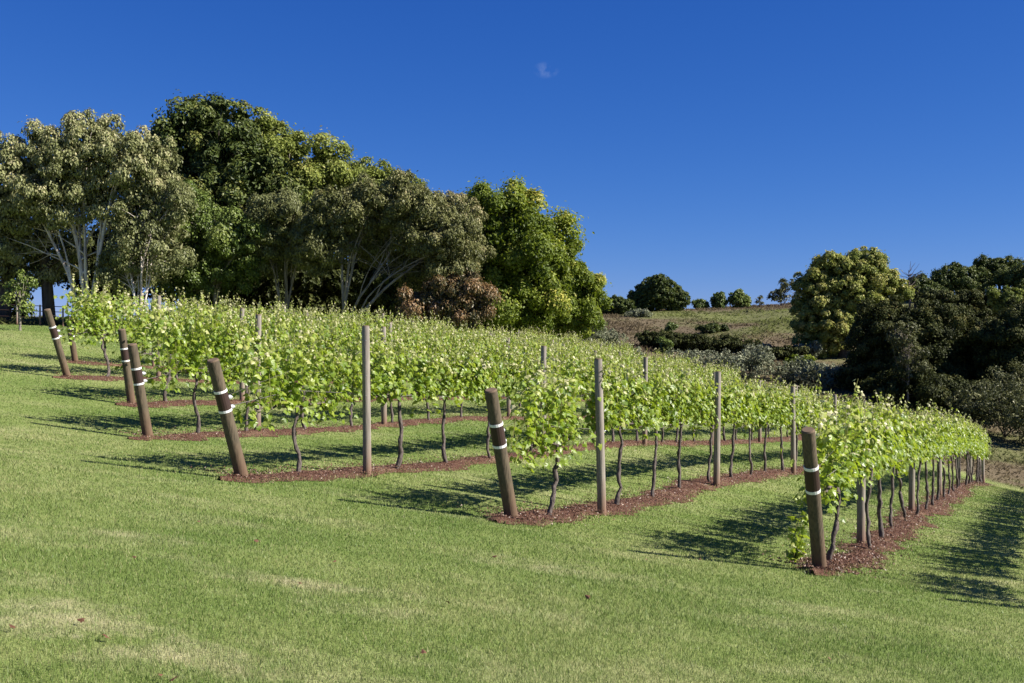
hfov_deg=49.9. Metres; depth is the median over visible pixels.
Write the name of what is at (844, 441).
grapevine
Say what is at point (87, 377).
mulch bed
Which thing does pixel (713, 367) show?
grapevine
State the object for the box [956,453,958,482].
trellis post
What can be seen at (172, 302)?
grapevine
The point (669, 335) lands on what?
hedge shrub
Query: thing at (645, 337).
hedge shrub
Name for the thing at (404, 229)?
gum tree
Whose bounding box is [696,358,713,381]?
grapevine
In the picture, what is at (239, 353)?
trellis wire
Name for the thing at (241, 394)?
trellis post
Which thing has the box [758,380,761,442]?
trellis post
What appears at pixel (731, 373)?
grapevine
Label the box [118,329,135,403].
end post
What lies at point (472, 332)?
grapevine
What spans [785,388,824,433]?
grapevine
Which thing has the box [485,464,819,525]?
mulch bed
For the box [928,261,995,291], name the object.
ridge tree
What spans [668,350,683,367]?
grapevine
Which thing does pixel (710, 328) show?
shrub
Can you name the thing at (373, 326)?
grapevine
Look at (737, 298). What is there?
hill tree
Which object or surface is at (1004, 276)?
ridge tree
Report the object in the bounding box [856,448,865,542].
trellis post
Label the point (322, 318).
grapevine
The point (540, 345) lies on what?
grapevine
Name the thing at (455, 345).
grapevine
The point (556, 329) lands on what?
evergreen tree
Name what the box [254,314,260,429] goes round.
trellis post
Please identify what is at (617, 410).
trellis wire
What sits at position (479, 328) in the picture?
grapevine
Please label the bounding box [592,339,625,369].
grapevine
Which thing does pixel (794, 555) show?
vine sucker
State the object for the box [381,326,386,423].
trellis post
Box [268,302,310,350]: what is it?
grapevine
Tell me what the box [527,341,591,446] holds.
grapevine
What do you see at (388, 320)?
grapevine
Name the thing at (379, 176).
broadleaf tree
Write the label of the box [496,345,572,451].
grapevine
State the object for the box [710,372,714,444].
trellis post
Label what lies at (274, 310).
grapevine
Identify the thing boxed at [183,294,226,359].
grapevine
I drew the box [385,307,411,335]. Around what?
grapevine
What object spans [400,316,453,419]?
grapevine
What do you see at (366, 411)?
trellis post
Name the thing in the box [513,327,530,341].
grapevine
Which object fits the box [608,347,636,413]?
grapevine
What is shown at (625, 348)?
grapevine
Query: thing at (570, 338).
grapevine
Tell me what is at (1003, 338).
evergreen tree
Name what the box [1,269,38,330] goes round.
sapling
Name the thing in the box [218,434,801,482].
mulch bed
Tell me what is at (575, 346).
grapevine
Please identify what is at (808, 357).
shrub
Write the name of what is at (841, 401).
grapevine
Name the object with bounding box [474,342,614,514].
grapevine
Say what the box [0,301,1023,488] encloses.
hill grass
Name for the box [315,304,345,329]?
grapevine
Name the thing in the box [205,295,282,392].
grapevine
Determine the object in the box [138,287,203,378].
grapevine
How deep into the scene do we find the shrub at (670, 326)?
112.69 m
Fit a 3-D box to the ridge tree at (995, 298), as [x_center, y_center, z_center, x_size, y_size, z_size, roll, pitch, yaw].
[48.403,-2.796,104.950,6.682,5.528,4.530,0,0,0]
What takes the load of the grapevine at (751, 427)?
on the mulch bed at (351, 470)
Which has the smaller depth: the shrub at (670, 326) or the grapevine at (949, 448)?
the grapevine at (949, 448)
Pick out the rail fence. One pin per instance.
(39, 317)
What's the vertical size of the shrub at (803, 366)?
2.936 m
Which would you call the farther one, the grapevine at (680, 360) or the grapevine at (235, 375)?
the grapevine at (680, 360)
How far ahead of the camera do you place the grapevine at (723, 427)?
36.12 m
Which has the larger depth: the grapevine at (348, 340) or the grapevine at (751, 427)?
the grapevine at (751, 427)
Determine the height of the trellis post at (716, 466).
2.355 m
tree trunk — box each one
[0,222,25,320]
[39,213,76,322]
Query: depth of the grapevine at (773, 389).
42.21 m
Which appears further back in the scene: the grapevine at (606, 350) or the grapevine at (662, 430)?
the grapevine at (606, 350)
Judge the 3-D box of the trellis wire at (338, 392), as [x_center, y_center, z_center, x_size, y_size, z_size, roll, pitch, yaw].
[4.900,1.516,31.614,0.063,2.966,39.514,0,0,26]
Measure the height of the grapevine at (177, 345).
2.672 m
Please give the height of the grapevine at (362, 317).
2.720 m
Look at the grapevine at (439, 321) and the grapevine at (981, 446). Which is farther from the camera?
the grapevine at (439, 321)
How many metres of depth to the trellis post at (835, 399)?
33.62 m
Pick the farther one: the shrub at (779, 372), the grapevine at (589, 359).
the shrub at (779, 372)
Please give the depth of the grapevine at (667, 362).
55.23 m
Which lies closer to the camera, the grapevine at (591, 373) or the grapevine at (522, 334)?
the grapevine at (591, 373)
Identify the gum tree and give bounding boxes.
[0,107,188,309]
[90,178,198,318]
[234,186,338,313]
[289,165,482,317]
[432,188,496,272]
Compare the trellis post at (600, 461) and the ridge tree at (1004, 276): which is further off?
the ridge tree at (1004, 276)
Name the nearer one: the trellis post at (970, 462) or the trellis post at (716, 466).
the trellis post at (716, 466)
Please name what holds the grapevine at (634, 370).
on the mulch bed at (351, 470)
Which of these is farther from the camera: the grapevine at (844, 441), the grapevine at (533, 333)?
the grapevine at (533, 333)
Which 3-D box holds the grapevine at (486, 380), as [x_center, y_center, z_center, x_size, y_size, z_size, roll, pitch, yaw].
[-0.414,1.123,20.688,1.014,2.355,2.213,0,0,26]
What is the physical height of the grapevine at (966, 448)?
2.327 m
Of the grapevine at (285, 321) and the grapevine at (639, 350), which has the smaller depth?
the grapevine at (285, 321)
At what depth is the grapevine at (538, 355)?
32.58 m
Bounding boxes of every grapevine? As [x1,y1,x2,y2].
[54,270,151,376]
[59,277,143,363]
[112,287,221,400]
[138,287,196,336]
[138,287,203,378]
[141,290,248,432]
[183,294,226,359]
[194,296,251,355]
[201,298,295,430]
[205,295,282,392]
[220,292,263,328]
[226,314,361,471]
[228,298,285,344]
[259,298,296,329]
[261,295,318,364]
[262,307,345,428]
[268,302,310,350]
[281,301,320,325]
[303,301,345,346]
[309,308,360,391]
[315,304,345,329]
[315,307,389,425]
[332,327,453,468]
[334,310,371,369]
[338,301,372,327]
[345,306,395,361]
[358,305,390,331]
[360,317,420,422]
[365,309,398,352]
[380,313,422,363]
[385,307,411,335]
[389,313,425,337]
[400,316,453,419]
[405,311,435,336]
[405,336,493,462]
[412,322,446,396]
[418,315,440,349]
[423,310,452,330]
[425,317,471,390]
[434,321,492,416]
[435,320,462,338]
[447,323,472,338]
[459,339,528,457]
[460,322,497,359]
[461,321,483,341]
[474,324,515,368]
[474,327,515,382]
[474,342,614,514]
[475,321,488,337]
[483,324,503,336]
[494,325,514,337]
[495,327,517,351]
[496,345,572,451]
[499,330,547,416]
[504,331,535,361]
[512,325,537,346]
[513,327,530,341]
[525,325,545,344]
[525,335,549,355]
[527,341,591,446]
[529,333,549,346]
[529,334,560,372]
[534,325,555,347]
[542,335,565,351]
[547,333,587,368]
[547,334,572,374]
[550,331,568,345]
[560,329,581,347]
[564,334,588,362]
[573,340,608,415]
[574,338,590,356]
[575,345,624,444]
[576,351,661,504]
[581,341,601,399]
[590,353,633,441]
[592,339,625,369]
[594,339,612,354]
[599,344,616,357]
[608,341,624,356]
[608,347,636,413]
[616,348,630,363]
[619,346,640,364]
[620,338,638,355]
[621,358,701,496]
[623,354,654,440]
[625,349,654,369]
[630,347,652,363]
[642,348,669,378]
[648,360,680,441]
[653,357,722,487]
[659,349,672,370]
[661,358,678,373]
[664,363,694,441]
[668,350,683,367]
[672,356,694,376]
[673,368,737,481]
[677,351,694,366]
[683,355,706,379]
[685,371,706,441]
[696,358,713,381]
[699,367,759,477]
[702,362,727,381]
[703,371,735,427]
[714,359,733,382]
[721,372,744,440]
[723,364,740,381]
[728,379,752,439]
[731,376,779,474]
[745,376,796,471]
[747,380,756,439]
[764,380,810,469]
[765,379,778,437]
[781,373,877,559]
[785,384,815,468]
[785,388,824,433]
[798,384,816,400]
[810,390,837,451]
[821,390,844,427]
[832,395,857,428]
[839,391,901,548]
[840,394,855,427]
[850,396,867,429]
[858,399,870,418]
[862,393,918,527]
[866,390,924,537]
[895,400,931,520]
[908,406,944,514]
[909,402,963,504]
[911,399,951,508]
[921,409,959,499]
[928,404,966,496]
[944,411,966,494]
[946,413,977,490]
[953,413,971,488]
[957,415,980,485]
[961,414,983,484]
[963,417,985,483]
[964,423,987,481]
[965,421,982,481]
[972,424,988,480]
[973,425,987,481]
[979,426,990,481]
[979,427,990,480]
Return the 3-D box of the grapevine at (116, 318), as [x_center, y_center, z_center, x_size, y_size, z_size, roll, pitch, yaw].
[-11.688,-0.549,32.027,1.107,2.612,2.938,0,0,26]
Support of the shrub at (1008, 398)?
on the ground at (1002, 447)
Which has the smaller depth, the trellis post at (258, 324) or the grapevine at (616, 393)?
the grapevine at (616, 393)
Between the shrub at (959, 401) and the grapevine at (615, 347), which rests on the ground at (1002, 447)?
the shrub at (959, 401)
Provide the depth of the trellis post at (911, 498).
22.67 m
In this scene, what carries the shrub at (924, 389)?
on the ground at (1002, 447)
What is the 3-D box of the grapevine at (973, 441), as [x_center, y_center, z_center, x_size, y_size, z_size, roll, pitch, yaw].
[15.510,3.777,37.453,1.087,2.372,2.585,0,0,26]
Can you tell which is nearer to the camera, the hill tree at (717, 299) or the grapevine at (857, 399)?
the grapevine at (857, 399)
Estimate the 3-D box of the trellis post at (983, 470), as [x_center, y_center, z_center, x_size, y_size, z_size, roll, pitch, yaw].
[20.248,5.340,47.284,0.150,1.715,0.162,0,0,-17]
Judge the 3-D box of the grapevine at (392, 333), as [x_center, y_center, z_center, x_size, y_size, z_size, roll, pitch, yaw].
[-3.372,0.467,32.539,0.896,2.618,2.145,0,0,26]
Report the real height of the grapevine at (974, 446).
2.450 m
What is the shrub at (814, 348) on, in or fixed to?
on the ground at (1002, 447)
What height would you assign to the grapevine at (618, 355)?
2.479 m
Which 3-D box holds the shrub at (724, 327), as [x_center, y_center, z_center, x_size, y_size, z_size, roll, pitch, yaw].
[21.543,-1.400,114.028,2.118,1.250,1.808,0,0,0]
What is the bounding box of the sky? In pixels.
[0,0,1023,319]
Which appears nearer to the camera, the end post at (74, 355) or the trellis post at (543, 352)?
the trellis post at (543, 352)
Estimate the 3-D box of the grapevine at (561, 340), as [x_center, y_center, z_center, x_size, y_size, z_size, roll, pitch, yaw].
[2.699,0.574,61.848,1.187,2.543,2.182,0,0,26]
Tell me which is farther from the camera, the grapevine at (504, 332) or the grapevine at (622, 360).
the grapevine at (504, 332)
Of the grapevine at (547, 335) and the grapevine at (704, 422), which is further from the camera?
the grapevine at (547, 335)
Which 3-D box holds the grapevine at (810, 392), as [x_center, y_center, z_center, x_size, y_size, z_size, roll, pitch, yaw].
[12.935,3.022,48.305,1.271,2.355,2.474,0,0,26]
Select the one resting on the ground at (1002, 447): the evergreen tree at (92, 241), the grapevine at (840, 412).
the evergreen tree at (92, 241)
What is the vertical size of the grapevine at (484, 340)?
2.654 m
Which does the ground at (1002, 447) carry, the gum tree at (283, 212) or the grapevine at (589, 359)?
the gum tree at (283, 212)
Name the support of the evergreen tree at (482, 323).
on the ground at (1002, 447)
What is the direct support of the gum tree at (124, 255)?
on the ground at (1002, 447)
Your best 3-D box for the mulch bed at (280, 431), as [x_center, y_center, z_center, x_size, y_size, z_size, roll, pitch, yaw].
[2.387,2.583,35.814,1.056,2.070,39.780,0,0,26]
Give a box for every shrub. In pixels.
[563,321,608,344]
[581,324,630,348]
[625,308,653,317]
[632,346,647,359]
[633,330,673,347]
[651,330,691,349]
[654,336,673,353]
[661,348,712,372]
[664,321,677,330]
[674,333,717,349]
[684,333,745,352]
[684,348,747,379]
[695,323,719,333]
[704,338,766,356]
[713,322,729,331]
[733,344,777,379]
[755,341,771,351]
[767,343,809,359]
[771,361,820,381]
[783,353,816,370]
[789,355,838,387]
[794,340,822,357]
[814,364,851,388]
[858,360,1003,414]
[945,389,997,425]
[958,379,1023,437]
[977,361,1023,416]
[998,398,1023,442]
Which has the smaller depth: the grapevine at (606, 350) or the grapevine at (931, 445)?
the grapevine at (931, 445)
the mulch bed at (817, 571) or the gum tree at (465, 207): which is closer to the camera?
the mulch bed at (817, 571)
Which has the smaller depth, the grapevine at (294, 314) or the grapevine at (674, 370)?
the grapevine at (294, 314)
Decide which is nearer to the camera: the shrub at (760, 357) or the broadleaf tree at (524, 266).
the broadleaf tree at (524, 266)
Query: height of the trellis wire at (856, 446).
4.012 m
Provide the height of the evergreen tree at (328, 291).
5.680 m
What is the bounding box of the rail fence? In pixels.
[0,304,63,325]
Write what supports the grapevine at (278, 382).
on the mulch bed at (351, 470)
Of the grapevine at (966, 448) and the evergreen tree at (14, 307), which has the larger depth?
the evergreen tree at (14, 307)
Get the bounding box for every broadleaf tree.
[142,89,314,222]
[228,106,374,208]
[343,156,429,264]
[457,170,594,335]
[536,237,613,346]
[787,246,915,358]
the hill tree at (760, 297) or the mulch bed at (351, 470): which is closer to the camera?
the mulch bed at (351, 470)
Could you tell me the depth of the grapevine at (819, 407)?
31.84 m
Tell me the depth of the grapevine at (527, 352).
31.37 m
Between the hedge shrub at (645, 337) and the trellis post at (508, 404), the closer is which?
the trellis post at (508, 404)
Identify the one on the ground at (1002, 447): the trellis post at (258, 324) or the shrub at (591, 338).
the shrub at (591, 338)
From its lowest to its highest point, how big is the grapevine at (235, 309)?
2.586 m
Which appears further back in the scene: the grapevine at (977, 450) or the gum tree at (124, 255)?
the gum tree at (124, 255)
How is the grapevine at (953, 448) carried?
on the mulch bed at (817, 571)
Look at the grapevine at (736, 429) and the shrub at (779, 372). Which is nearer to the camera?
the grapevine at (736, 429)
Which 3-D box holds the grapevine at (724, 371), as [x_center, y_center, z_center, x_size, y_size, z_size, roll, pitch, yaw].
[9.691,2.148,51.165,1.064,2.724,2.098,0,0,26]
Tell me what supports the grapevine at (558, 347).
on the mulch bed at (156, 405)
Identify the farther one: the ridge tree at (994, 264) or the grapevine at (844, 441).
the ridge tree at (994, 264)
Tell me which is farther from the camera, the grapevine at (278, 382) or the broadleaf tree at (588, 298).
the broadleaf tree at (588, 298)
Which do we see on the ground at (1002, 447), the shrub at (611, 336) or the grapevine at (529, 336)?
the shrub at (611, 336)
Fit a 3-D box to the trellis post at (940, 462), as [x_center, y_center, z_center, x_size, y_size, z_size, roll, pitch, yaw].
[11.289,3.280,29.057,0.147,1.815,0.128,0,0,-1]
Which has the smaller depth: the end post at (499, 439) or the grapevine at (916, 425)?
the end post at (499, 439)
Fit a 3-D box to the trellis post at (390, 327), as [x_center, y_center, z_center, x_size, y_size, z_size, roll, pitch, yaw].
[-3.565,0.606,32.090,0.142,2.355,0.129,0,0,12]
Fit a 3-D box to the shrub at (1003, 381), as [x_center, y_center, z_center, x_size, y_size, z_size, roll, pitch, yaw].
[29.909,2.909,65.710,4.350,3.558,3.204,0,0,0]
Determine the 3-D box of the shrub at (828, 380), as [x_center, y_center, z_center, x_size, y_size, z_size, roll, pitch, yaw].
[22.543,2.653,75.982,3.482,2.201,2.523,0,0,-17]
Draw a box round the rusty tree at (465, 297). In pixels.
[391,265,505,330]
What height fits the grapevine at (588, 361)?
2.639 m
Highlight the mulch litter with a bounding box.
[46,356,999,579]
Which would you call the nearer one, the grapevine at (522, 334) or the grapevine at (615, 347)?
the grapevine at (522, 334)
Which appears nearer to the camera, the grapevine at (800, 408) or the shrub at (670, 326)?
the grapevine at (800, 408)
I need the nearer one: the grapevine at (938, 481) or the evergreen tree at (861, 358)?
the grapevine at (938, 481)
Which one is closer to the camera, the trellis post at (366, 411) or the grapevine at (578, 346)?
the trellis post at (366, 411)
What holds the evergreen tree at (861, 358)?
on the ground at (1002, 447)
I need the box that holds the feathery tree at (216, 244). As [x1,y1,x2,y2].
[149,179,272,312]
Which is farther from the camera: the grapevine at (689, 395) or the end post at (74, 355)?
the end post at (74, 355)
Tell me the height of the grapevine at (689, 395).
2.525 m
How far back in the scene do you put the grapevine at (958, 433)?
31.03 m
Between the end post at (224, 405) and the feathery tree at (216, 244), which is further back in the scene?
the feathery tree at (216, 244)
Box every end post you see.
[44,308,70,376]
[66,317,77,360]
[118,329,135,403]
[127,343,153,439]
[207,358,247,475]
[484,387,517,517]
[801,427,826,571]
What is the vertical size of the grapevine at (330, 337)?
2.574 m
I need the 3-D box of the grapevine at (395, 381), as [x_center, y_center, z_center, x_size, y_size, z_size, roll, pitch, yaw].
[-1.735,0.954,17.844,1.019,2.341,3.199,0,0,29]
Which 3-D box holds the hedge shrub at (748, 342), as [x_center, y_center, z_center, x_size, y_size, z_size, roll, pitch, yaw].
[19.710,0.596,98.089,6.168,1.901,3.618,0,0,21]
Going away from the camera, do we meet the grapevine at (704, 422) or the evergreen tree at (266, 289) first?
the grapevine at (704, 422)
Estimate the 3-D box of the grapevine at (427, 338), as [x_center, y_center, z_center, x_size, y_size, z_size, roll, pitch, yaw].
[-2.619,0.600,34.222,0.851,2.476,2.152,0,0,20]
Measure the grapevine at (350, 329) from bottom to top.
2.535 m
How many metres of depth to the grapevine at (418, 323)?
48.49 m
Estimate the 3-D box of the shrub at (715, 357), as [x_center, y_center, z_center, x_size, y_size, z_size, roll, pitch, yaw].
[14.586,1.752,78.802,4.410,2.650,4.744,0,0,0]
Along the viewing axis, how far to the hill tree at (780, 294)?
145.84 m
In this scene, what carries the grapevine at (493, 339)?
on the mulch bed at (156, 405)
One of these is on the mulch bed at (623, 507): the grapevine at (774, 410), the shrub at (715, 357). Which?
the grapevine at (774, 410)
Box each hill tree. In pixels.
[600,294,635,314]
[627,273,690,310]
[691,298,709,308]
[710,290,728,307]
[727,288,751,307]
[755,295,763,304]
[766,277,794,305]
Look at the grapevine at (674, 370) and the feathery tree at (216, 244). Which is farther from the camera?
the feathery tree at (216, 244)
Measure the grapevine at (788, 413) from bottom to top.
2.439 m
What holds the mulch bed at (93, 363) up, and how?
on the ground at (1002, 447)
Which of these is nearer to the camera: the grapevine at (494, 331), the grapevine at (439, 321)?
the grapevine at (439, 321)
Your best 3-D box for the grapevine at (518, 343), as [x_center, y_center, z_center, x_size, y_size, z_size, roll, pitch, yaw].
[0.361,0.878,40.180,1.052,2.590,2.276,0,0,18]
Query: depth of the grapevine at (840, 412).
35.10 m
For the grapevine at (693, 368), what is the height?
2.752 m
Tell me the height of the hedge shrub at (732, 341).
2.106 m
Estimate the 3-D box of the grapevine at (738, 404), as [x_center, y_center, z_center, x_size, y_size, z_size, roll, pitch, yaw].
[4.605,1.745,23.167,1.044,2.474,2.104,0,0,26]
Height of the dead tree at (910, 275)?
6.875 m
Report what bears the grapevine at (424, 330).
on the mulch bed at (87, 377)
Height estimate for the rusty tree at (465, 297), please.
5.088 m
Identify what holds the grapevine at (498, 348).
on the mulch bed at (280, 431)
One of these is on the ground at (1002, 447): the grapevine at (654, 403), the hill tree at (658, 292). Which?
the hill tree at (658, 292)
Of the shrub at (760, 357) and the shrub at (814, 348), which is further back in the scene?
the shrub at (814, 348)
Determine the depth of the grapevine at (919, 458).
22.02 m
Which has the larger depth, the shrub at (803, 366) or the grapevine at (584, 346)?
the shrub at (803, 366)
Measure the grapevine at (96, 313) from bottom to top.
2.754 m
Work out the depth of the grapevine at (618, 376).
27.00 m
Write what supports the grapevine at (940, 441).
on the mulch bed at (817, 571)
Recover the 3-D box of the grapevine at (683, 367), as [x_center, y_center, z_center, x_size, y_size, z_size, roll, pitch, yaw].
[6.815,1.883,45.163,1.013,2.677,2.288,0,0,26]
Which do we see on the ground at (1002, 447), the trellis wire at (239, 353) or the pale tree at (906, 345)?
the pale tree at (906, 345)
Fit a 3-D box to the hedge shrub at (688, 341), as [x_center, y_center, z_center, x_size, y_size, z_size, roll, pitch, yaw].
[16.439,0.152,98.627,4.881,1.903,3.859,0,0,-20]
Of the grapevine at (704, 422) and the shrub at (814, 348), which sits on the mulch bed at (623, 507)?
the grapevine at (704, 422)
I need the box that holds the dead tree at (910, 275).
[900,261,922,309]
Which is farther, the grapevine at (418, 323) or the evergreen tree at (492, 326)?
the evergreen tree at (492, 326)
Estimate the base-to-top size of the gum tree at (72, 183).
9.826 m
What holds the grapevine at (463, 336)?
on the mulch bed at (156, 405)
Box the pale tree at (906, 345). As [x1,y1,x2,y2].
[880,320,933,401]
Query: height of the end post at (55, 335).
1.827 m
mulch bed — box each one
[52,375,440,384]
[67,360,268,368]
[115,397,589,407]
[127,416,692,440]
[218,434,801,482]
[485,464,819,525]
[796,482,991,575]
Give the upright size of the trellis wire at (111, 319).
2.201 m
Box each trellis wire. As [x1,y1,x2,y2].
[55,305,510,342]
[141,332,517,379]
[223,344,681,404]
[499,383,785,437]
[816,415,964,480]
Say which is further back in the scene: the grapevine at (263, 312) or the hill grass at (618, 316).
the hill grass at (618, 316)
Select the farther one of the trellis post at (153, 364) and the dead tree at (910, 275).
the dead tree at (910, 275)
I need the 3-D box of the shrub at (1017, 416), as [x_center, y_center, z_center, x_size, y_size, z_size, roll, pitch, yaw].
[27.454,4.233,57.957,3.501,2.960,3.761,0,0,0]
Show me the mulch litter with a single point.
(828, 561)
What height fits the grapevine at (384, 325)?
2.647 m
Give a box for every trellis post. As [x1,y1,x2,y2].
[151,295,155,366]
[156,295,160,377]
[239,308,244,400]
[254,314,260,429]
[362,325,370,474]
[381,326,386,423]
[388,322,391,391]
[506,338,510,416]
[540,346,546,455]
[594,358,605,515]
[642,357,647,445]
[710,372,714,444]
[712,371,720,486]
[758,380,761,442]
[790,386,795,473]
[833,394,836,423]
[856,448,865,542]
[908,463,914,509]
[937,457,941,493]
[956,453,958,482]
[969,454,971,472]
[981,458,984,481]
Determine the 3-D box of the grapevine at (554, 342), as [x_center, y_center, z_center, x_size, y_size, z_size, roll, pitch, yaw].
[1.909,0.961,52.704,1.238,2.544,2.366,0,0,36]
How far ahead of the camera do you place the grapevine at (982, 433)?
43.37 m
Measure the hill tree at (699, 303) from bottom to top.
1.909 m
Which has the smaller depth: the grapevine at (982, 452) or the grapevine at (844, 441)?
the grapevine at (844, 441)
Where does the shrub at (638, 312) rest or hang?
on the ground at (1002, 447)
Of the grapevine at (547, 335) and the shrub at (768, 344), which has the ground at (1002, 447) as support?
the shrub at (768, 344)
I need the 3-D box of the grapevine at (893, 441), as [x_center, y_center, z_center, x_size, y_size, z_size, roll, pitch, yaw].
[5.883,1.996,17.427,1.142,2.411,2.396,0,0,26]
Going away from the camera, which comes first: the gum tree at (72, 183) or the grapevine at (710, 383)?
the grapevine at (710, 383)
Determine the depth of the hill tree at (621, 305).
133.16 m
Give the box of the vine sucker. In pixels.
[784,511,809,566]
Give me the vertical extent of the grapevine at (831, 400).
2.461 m
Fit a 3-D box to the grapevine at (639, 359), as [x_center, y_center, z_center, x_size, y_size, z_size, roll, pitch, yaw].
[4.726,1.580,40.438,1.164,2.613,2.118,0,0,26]
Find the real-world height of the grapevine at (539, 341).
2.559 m
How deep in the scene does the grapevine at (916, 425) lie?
20.39 m
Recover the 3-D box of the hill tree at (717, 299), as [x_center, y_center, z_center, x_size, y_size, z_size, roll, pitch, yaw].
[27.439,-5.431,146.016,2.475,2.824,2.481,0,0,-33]
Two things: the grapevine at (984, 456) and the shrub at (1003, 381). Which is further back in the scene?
the shrub at (1003, 381)
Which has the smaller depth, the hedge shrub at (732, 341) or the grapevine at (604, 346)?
the grapevine at (604, 346)
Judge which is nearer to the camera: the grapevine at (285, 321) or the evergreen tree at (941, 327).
the grapevine at (285, 321)
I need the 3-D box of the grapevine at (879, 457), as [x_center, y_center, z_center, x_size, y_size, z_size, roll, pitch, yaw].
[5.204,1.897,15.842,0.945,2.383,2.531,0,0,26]
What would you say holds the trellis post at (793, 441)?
on the mulch bed at (623, 507)
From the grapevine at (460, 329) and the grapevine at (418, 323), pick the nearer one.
the grapevine at (460, 329)
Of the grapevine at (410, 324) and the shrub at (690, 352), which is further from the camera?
the shrub at (690, 352)
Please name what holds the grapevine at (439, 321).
on the mulch bed at (93, 363)
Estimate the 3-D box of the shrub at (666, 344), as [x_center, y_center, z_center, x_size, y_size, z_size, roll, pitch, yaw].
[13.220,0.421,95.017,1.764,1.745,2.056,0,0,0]
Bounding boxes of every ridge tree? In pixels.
[902,271,948,307]
[913,286,1001,318]
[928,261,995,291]
[972,252,1023,290]
[984,285,1023,313]
[991,259,1023,293]
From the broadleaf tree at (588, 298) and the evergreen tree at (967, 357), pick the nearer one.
the broadleaf tree at (588, 298)
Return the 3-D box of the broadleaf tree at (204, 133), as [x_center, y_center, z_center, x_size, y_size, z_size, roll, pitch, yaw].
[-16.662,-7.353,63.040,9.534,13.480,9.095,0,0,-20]
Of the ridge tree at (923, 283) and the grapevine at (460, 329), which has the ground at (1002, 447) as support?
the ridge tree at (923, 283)
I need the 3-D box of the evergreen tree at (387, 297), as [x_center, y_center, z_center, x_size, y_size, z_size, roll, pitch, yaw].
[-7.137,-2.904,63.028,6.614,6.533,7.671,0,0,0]
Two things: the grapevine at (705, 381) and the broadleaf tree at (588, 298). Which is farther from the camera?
the broadleaf tree at (588, 298)
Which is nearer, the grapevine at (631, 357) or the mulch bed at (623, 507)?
the mulch bed at (623, 507)
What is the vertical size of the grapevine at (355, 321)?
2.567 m
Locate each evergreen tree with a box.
[0,277,33,316]
[33,217,164,309]
[150,278,276,317]
[223,264,330,323]
[284,258,374,322]
[331,255,427,325]
[399,269,485,329]
[470,309,524,334]
[520,312,576,340]
[832,292,936,392]
[863,297,974,384]
[943,302,995,380]
[960,297,1023,404]
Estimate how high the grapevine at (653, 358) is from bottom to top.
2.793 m
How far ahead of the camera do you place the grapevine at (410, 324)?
40.62 m
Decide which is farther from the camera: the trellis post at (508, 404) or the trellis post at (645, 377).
the trellis post at (508, 404)
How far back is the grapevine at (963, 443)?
32.73 m
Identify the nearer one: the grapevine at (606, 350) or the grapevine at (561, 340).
the grapevine at (606, 350)
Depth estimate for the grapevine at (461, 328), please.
51.24 m
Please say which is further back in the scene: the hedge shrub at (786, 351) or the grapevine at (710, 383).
the hedge shrub at (786, 351)
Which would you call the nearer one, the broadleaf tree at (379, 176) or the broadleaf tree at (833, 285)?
the broadleaf tree at (379, 176)
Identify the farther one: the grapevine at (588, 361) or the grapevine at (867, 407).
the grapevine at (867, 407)
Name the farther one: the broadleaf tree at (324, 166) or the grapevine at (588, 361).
the broadleaf tree at (324, 166)
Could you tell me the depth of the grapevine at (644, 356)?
52.53 m
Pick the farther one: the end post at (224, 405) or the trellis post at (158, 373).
the trellis post at (158, 373)
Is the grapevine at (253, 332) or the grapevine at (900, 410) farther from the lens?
the grapevine at (253, 332)
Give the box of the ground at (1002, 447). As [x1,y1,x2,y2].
[0,301,1023,682]
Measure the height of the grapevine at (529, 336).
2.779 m
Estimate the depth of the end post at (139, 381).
18.07 m
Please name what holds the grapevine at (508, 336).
on the mulch bed at (87, 377)
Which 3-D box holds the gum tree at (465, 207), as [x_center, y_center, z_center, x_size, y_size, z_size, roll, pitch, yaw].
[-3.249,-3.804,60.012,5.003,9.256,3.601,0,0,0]
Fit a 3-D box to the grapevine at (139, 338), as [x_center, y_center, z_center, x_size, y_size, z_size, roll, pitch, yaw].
[-7.437,0.107,23.981,1.088,2.690,2.868,0,0,26]
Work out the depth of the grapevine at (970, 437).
35.57 m
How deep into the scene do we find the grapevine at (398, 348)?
25.23 m
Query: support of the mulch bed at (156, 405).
on the ground at (1002, 447)
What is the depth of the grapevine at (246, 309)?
37.18 m
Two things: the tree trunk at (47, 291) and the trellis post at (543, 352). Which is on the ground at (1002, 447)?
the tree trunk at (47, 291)
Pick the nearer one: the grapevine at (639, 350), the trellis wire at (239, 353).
the trellis wire at (239, 353)
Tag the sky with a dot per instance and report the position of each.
(708, 146)
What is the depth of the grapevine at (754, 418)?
24.63 m
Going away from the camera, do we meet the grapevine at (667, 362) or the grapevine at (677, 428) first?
the grapevine at (677, 428)
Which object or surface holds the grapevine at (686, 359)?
on the mulch bed at (156, 405)
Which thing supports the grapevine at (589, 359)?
on the mulch bed at (156, 405)
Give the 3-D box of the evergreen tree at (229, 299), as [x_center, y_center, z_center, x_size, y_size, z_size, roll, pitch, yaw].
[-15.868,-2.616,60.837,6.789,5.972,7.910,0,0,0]
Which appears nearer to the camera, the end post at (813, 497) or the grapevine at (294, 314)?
the end post at (813, 497)
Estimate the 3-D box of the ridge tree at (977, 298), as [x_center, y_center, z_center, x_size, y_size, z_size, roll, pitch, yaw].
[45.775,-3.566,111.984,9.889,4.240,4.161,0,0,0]
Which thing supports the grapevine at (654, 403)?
on the mulch bed at (623, 507)

